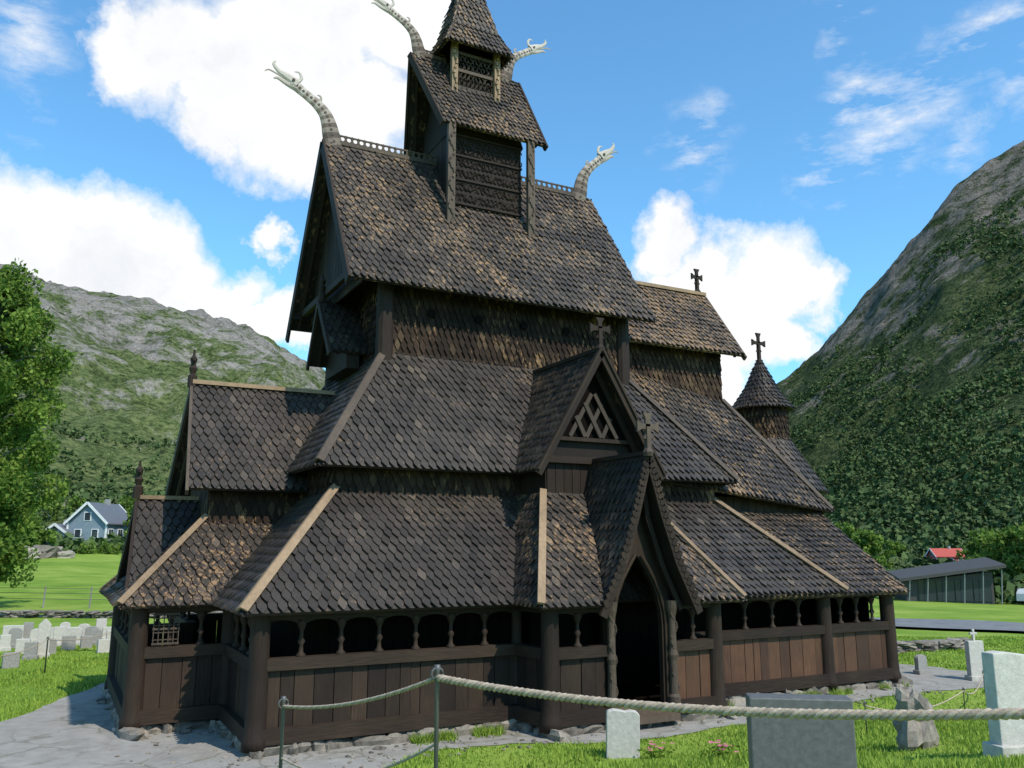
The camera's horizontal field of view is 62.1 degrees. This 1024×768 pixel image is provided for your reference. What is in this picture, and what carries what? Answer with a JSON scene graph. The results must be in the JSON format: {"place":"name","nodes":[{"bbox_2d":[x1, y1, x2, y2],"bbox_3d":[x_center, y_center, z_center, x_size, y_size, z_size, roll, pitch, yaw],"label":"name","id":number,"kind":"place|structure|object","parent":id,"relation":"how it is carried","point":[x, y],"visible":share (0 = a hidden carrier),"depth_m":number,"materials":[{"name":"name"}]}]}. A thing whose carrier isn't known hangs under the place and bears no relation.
{"place":"outdoors","nodes":[
{"label":"outdoors","id":0,"kind":"place"},
{"bbox_2d":[0,264,324,527],"bbox_3d":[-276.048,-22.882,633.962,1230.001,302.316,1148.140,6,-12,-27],"label":"mountain","id":1,"kind":"structure","parent":0,"point":[130,372],"depth_m":636.61,"materials":[{"name":"green plant"}]},
{"bbox_2d":[8,192,1023,603],"bbox_3d":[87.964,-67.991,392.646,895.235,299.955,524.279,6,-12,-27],"label":"forest","id":2,"kind":"object","parent":1,"relation":"on","point":[946,528],"visible":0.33,"depth_m":287.74,"materials":[{"name":"green plant"}]},
{"bbox_2d":[0,664,983,767],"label":"path","id":3,"kind":"structure","parent":0,"point":[73,731],"depth_m":14.37,"materials":[{"name":"grey gravel"}]},
{"bbox_2d":[110,688,943,767],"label":"loose stones","id":4,"kind":"object","parent":3,"relation":"on","point":[386,755],"visible":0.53,"depth_m":13.86,"materials":[{"name":"grey stone"}]},
{"bbox_2d":[0,635,1023,767],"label":"grass","id":5,"kind":"structure","parent":0,"point":[952,728],"depth_m":13.78,"materials":[{"name":"green plant"}]},
{"bbox_2d":[0,546,1023,767],"bbox_3d":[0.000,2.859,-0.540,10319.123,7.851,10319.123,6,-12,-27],"label":"ground","id":6,"kind":"structure","parent":0,"point":[96,571],"depth_m":38.77,"materials":[{"name":"green plant"}]},
{"bbox_2d":[0,634,10,651],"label":"gravestone","id":7,"kind":"object","parent":6,"relation":"on","point":[5,641],"visible":0.77,"depth_m":26.56,"materials":[{"name":"stone"}]},
{"bbox_2d":[2,625,14,634],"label":"gravestone","id":8,"kind":"object","parent":6,"relation":"on","point":[6,628],"visible":0.2,"depth_m":29.90,"materials":[{"name":"stone"}]},
{"bbox_2d":[1,652,19,668],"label":"gravestone","id":9,"kind":"object","parent":6,"relation":"on","point":[10,661],"visible":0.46,"depth_m":23.10,"materials":[{"name":"grey stone"}]},
{"bbox_2d":[9,628,22,647],"bbox_3d":[-16.174,8.333,27.652,0.472,0.780,0.272,6,-12,-28],"label":"gravestone","id":10,"kind":"object","parent":6,"relation":"on","point":[15,633],"visible":0.4,"depth_m":27.61,"materials":[{"name":"grey stone"}]},
{"bbox_2d":[15,625,24,638],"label":"gravestone","id":11,"kind":"object","parent":6,"relation":"on","point":[20,626],"visible":0.37,"depth_m":29.34,"materials":[{"name":"stone"}]},
{"bbox_2d":[15,638,30,653],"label":"gravestone","id":12,"kind":"object","parent":6,"relation":"on","point":[19,645],"visible":0.51,"depth_m":25.82,"materials":[{"name":"stone"}]},
{"bbox_2d":[23,622,33,638],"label":"gravestone","id":13,"kind":"object","parent":6,"relation":"on","point":[28,627],"visible":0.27,"depth_m":29.61,"materials":[{"name":"grey stone"}]},
{"bbox_2d":[21,642,38,659],"bbox_3d":[-14.027,7.854,24.770,0.401,0.645,0.272,3,-11,-17],"label":"gravestone","id":14,"kind":"object","parent":6,"relation":"on","point":[31,653],"visible":0.73,"depth_m":24.71,"materials":[{"name":"grey stone"}]},
{"bbox_2d":[18,484,42,522],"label":"bush","id":15,"kind":"object","parent":6,"relation":"on","point":[37,517],"visible":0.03,"depth_m":117.68,"materials":[{"name":"green plant"}]},
{"bbox_2d":[30,628,37,641],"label":"gravestone","id":16,"kind":"object","parent":6,"relation":"on","point":[33,634],"visible":0.21,"depth_m":28.96,"materials":[{"name":"stone"}]},
{"bbox_2d":[28,548,40,559],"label":"boulder","id":17,"kind":"object","parent":6,"relation":"on","point":[34,552],"visible":0.18,"depth_m":91.89,"materials":[{"name":"grey stone"}]},
{"bbox_2d":[0,258,76,588],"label":"birch tree","id":18,"kind":"object","parent":6,"relation":"on","point":[24,326],"visible":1,"depth_m":45.47,"materials":[{"name":"green plant"}]},
{"bbox_2d":[19,521,57,545],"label":"bush","id":19,"kind":"object","parent":6,"relation":"on","point":[38,534],"visible":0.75,"depth_m":103.01,"materials":[{"name":"green plant"}]},
{"bbox_2d":[24,545,61,558],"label":"boulder","id":20,"kind":"object","parent":6,"relation":"on","point":[47,551],"visible":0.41,"depth_m":93.77,"materials":[{"name":"grey stone"}]},
{"bbox_2d":[37,619,51,657],"bbox_3d":[-13.919,7.630,25.264,0.406,1.270,0.272,5,-12,-24],"label":"gravestone","id":21,"kind":"object","parent":6,"relation":"on","point":[44,629],"visible":0.56,"depth_m":25.21,"materials":[{"name":"stone"}]},
{"bbox_2d":[37,491,64,520],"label":"bush","id":22,"kind":"object","parent":6,"relation":"on","point":[49,510],"visible":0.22,"depth_m":163.51,"materials":[{"name":"green plant"}]},
{"bbox_2d":[49,638,56,653],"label":"gravestone","id":23,"kind":"object","parent":6,"relation":"on","point":[53,646],"visible":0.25,"depth_m":26.09,"materials":[{"name":"grey stone"}]},
{"bbox_2d":[0,586,107,607],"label":"wire fence","id":24,"kind":"object","parent":6,"relation":"on","point":[90,593],"visible":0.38,"depth_m":44.94,"materials":[{"name":"grey metal"}]},
{"bbox_2d":[0,632,110,672],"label":"rope barrier","id":25,"kind":"object","parent":6,"relation":"on","point":[47,639],"visible":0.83,"depth_m":22.28,"materials":[{"name":"beige fabric"}]},
{"bbox_2d":[53,626,65,646],"bbox_3d":[-15.036,8.450,28.194,0.401,0.780,0.272,6,-12,-30],"label":"gravestone","id":26,"kind":"object","parent":6,"relation":"on","point":[59,633],"visible":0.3,"depth_m":28.15,"materials":[{"name":"stone"}]},
{"bbox_2d":[46,520,73,536],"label":"wooden house","id":27,"kind":"structure","parent":6,"relation":"on","point":[61,528],"depth_m":122.28,"materials":[{"name":"wood"}]},
{"bbox_2d":[56,550,74,557],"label":"boulder","id":28,"kind":"object","parent":6,"relation":"on","point":[67,554],"visible":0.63,"depth_m":94.67,"materials":[{"name":"grey stone"}]},
{"bbox_2d":[60,622,70,635],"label":"gravestone","id":29,"kind":"object","parent":6,"relation":"on","point":[66,624],"visible":0.35,"depth_m":29.94,"materials":[{"name":"stone"}]},
{"bbox_2d":[61,635,75,650],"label":"gravestone","id":30,"kind":"object","parent":6,"relation":"on","point":[69,645],"visible":0.56,"depth_m":27.06,"materials":[{"name":"grey stone"}]},
{"bbox_2d":[66,627,75,635],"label":"gravestone","id":31,"kind":"object","parent":6,"relation":"on","point":[69,631],"visible":0.16,"depth_m":29.27,"materials":[{"name":"stone"}]},
{"bbox_2d":[60,494,85,521],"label":"bush","id":32,"kind":"object","parent":6,"relation":"on","point":[75,502],"visible":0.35,"depth_m":162.85,"materials":[{"name":"green plant"}]},
{"bbox_2d":[72,627,82,645],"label":"gravestone","id":33,"kind":"object","parent":6,"relation":"on","point":[77,631],"visible":0.38,"depth_m":28.43,"materials":[{"name":"stone"}]},
{"bbox_2d":[66,541,97,553],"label":"bush","id":34,"kind":"object","parent":6,"relation":"on","point":[83,548],"visible":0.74,"depth_m":101.65,"materials":[{"name":"green plant"}]},
{"bbox_2d":[78,624,89,635],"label":"gravestone","id":35,"kind":"object","parent":6,"relation":"on","point":[83,626],"visible":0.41,"depth_m":29.92,"materials":[{"name":"stone"}]},
{"bbox_2d":[80,635,92,648],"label":"gravestone","id":36,"kind":"object","parent":6,"relation":"on","point":[88,643],"visible":0.56,"depth_m":27.57,"materials":[{"name":"grey stone"}]},
{"bbox_2d":[85,626,98,635],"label":"gravestone","id":37,"kind":"object","parent":6,"relation":"on","point":[88,630],"visible":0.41,"depth_m":29.58,"materials":[{"name":"grey stone"}]},
{"bbox_2d":[63,499,127,541],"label":"wooden house","id":38,"kind":"structure","parent":6,"relation":"on","point":[86,520],"depth_m":123.12,"materials":[{"name":"wood"}]},
{"bbox_2d":[74,529,81,537],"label":"window","id":39,"kind":"structure","parent":38,"relation":"in","point":[77,532],"depth_m":122.75,"materials":[{"name":"white paint"}]},
{"bbox_2d":[84,512,91,520],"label":"window","id":40,"kind":"structure","parent":38,"relation":"in","point":[87,515],"depth_m":123.03,"materials":[{"name":"white paint"}]},
{"bbox_2d":[91,529,98,537],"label":"window","id":41,"kind":"structure","parent":38,"relation":"in","point":[93,531],"depth_m":122.43,"materials":[{"name":"white paint"}]},
{"bbox_2d":[117,529,122,535],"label":"window","id":42,"kind":"structure","parent":38,"relation":"in","point":[119,532],"depth_m":125.68,"materials":[{"name":"white paint"}]},
{"bbox_2d":[90,628,101,645],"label":"gravestone","id":43,"kind":"object","parent":6,"relation":"on","point":[95,632],"visible":0.39,"depth_m":28.42,"materials":[{"name":"grey stone"}]},
{"bbox_2d":[96,618,106,629],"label":"gravestone","id":44,"kind":"object","parent":6,"relation":"on","point":[101,623],"visible":0.2,"depth_m":29.96,"materials":[{"name":"stone"}]},
{"bbox_2d":[96,639,109,652],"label":"gravestone","id":45,"kind":"object","parent":6,"relation":"on","point":[103,645],"visible":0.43,"depth_m":26.54,"materials":[{"name":"stone"}]},
{"bbox_2d":[102,627,110,638],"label":"gravestone","id":46,"kind":"object","parent":6,"relation":"on","point":[104,629],"visible":0.14,"depth_m":29.54,"materials":[{"name":"stone"}]},
{"bbox_2d":[95,541,120,554],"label":"bush","id":47,"kind":"object","parent":6,"relation":"on","point":[108,548],"visible":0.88,"depth_m":103.85,"materials":[{"name":"green plant"}]},
{"bbox_2d":[106,630,110,638],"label":"gravestone","id":48,"kind":"object","parent":6,"relation":"on","point":[108,635],"visible":0.1,"depth_m":28.09,"materials":[{"name":"stone"}]},
{"bbox_2d":[0,610,222,617],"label":"stone wall","id":49,"kind":"structure","parent":6,"relation":"on","point":[52,614],"depth_m":39.02,"materials":[{"name":"grey stone"}]},
{"bbox_2d":[118,495,136,511],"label":"bush","id":50,"kind":"object","parent":6,"relation":"on","point":[127,502],"visible":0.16,"depth_m":158.21,"materials":[{"name":"green plant"}]},
{"bbox_2d":[123,505,132,536],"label":"bush","id":51,"kind":"object","parent":6,"relation":"on","point":[127,520],"visible":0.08,"depth_m":123.49,"materials":[{"name":"green plant"}]},
{"bbox_2d":[96,0,912,761],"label":"stave church","id":52,"kind":"structure","parent":6,"relation":"on","point":[516,440],"depth_m":18.15,"materials":[{"name":"brown wood"}]},
{"bbox_2d":[606,708,639,758],"bbox_3d":[1.745,5.588,13.387,0.520,0.890,0.140,1,-9,1],"label":"gravestone","id":53,"kind":"object","parent":6,"relation":"on","point":[622,733],"visible":0.84,"depth_m":13.33,"materials":[{"name":"stone"}]},
{"bbox_2d":[278,664,1023,767],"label":"rope barrier","id":54,"kind":"object","parent":6,"relation":"on","point":[995,714],"visible":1,"depth_m":3.87,"materials":[{"name":"beige fabric"}]},
{"bbox_2d":[637,741,682,759],"bbox_3d":[2.258,5.705,13.191,0.801,0.244,0.555,6,-12,-27],"label":"flower plant","id":55,"kind":"object","parent":6,"relation":"on","point":[653,752],"visible":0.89,"depth_m":13.15,"materials":[{"name":"green plant"}]},
{"bbox_2d":[700,740,741,760],"bbox_3d":[2.921,5.087,11.745,0.631,0.243,0.613,1,-11,-3],"label":"flower plant","id":56,"kind":"object","parent":6,"relation":"on","point":[723,751],"visible":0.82,"depth_m":11.77,"materials":[{"name":"green plant"}]},
{"bbox_2d":[745,693,856,767],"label":"gravestone","id":57,"kind":"object","parent":6,"relation":"on","point":[779,742],"visible":1,"depth_m":6.05,"materials":[{"name":"stone"}]},
{"bbox_2d":[834,522,858,540],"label":"roadside tree","id":58,"kind":"object","parent":6,"relation":"on","point":[847,529],"visible":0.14,"depth_m":121.66,"materials":[{"name":"green plant"}]},
{"bbox_2d":[851,528,893,567],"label":"roadside tree","id":59,"kind":"object","parent":6,"relation":"on","point":[869,542],"visible":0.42,"depth_m":117.19,"materials":[{"name":"green plant"}]},
{"bbox_2d":[884,540,906,557],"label":"roadside tree","id":60,"kind":"object","parent":6,"relation":"on","point":[895,547],"visible":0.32,"depth_m":146.33,"materials":[{"name":"green plant"}]},
{"bbox_2d":[892,686,939,750],"bbox_3d":[4.889,4.175,10.326,0.748,0.989,0.525,6,-12,-27],"label":"gravestone","id":61,"kind":"object","parent":6,"relation":"on","point":[912,735],"visible":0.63,"depth_m":10.12,"materials":[{"name":"grey stone"}]},
{"bbox_2d":[913,654,929,674],"bbox_3d":[10.600,7.342,22.020,0.420,0.650,0.204,6,-12,-28],"label":"gravestone","id":62,"kind":"object","parent":6,"relation":"on","point":[920,662],"visible":0.77,"depth_m":21.96,"materials":[{"name":"grey stone"}]},
{"bbox_2d":[863,670,984,733],"bbox_3d":[8.269,6.016,16.119,0.483,0.963,7.736,-9,-14,40],"label":"rope barrier","id":63,"kind":"object","parent":6,"relation":"on","point":[866,705],"visible":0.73,"depth_m":15.90,"materials":[{"name":"beige fabric"}]},
{"bbox_2d":[897,637,971,652],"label":"stone wall","id":64,"kind":"structure","parent":6,"relation":"on","point":[933,645],"depth_m":28.24,"materials":[{"name":"grey stone"}]},
{"bbox_2d":[888,557,1005,604],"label":"visitor building","id":65,"kind":"structure","parent":6,"relation":"on","point":[967,581],"depth_m":85.39,"materials":[{"name":"grey"}]},
{"bbox_2d":[918,580,936,600],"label":"window","id":66,"kind":"structure","parent":65,"relation":"in","point":[922,584],"depth_m":85.64,"materials":[{"name":"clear glass"}]},
{"bbox_2d":[936,580,954,600],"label":"window","id":67,"kind":"structure","parent":65,"relation":"in","point":[940,584],"depth_m":85.35,"materials":[{"name":"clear glass"}]},
{"bbox_2d":[954,580,973,600],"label":"window","id":68,"kind":"structure","parent":65,"relation":"in","point":[959,584],"depth_m":85.06,"materials":[{"name":"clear glass"}]},
{"bbox_2d":[973,580,992,601],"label":"window","id":69,"kind":"structure","parent":65,"relation":"in","point":[977,584],"depth_m":84.77,"materials":[{"name":"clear glass"}]},
{"bbox_2d":[964,629,983,680],"bbox_3d":[11.500,6.798,21.105,0.504,1.380,0.272,2,-11,-11],"label":"gravestone","id":70,"kind":"object","parent":6,"relation":"on","point":[974,648],"visible":0.83,"depth_m":21.04,"materials":[{"name":"stone"}]},
{"bbox_2d":[956,528,1006,565],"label":"roadside tree","id":71,"kind":"object","parent":6,"relation":"on","point":[971,547],"visible":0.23,"depth_m":115.79,"materials":[{"name":"green plant"}]},
{"bbox_2d":[971,523,1022,576],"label":"roadside tree","id":72,"kind":"object","parent":6,"relation":"on","point":[1003,540],"visible":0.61,"depth_m":102.64,"materials":[{"name":"green plant"}]},
{"bbox_2d":[981,650,1023,757],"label":"gravestone","id":73,"kind":"object","parent":6,"relation":"on","point":[1003,673],"visible":0.84,"depth_m":8.48,"materials":[{"name":"stone"}]},
{"bbox_2d":[1005,522,1023,580],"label":"roadside tree","id":74,"kind":"object","parent":6,"relation":"on","point":[1019,530],"visible":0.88,"depth_m":98.33,"materials":[{"name":"green plant"}]},
{"bbox_2d":[1016,588,1023,603],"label":"parked car","id":75,"kind":"object","parent":6,"relation":"on","point":[1020,595],"visible":1,"depth_m":84.60,"materials":[{"name":"silver metal"}]},
{"bbox_2d":[0,0,1023,405],"label":"sky","id":76,"kind":"structure","parent":0,"point":[786,153],"materials":[{"name":"blue"}]},
{"bbox_2d":[777,140,1023,598],"bbox_3d":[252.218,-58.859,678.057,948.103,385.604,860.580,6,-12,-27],"label":"mountain","id":77,"kind":"structure","parent":0,"point":[878,314],"depth_m":533.62,"materials":[{"name":"green plant"}]},
{"bbox_2d":[924,546,965,561],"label":"wooden house","id":78,"kind":"structure","parent":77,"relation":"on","point":[948,552],"depth_m":132.60,"materials":[{"name":"red paint"}]},
{"bbox_2d":[874,618,1023,630],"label":"road","id":79,"kind":"structure","parent":0,"point":[966,624],"depth_m":41.53,"materials":[{"name":"grey asphalt"}]}
]}

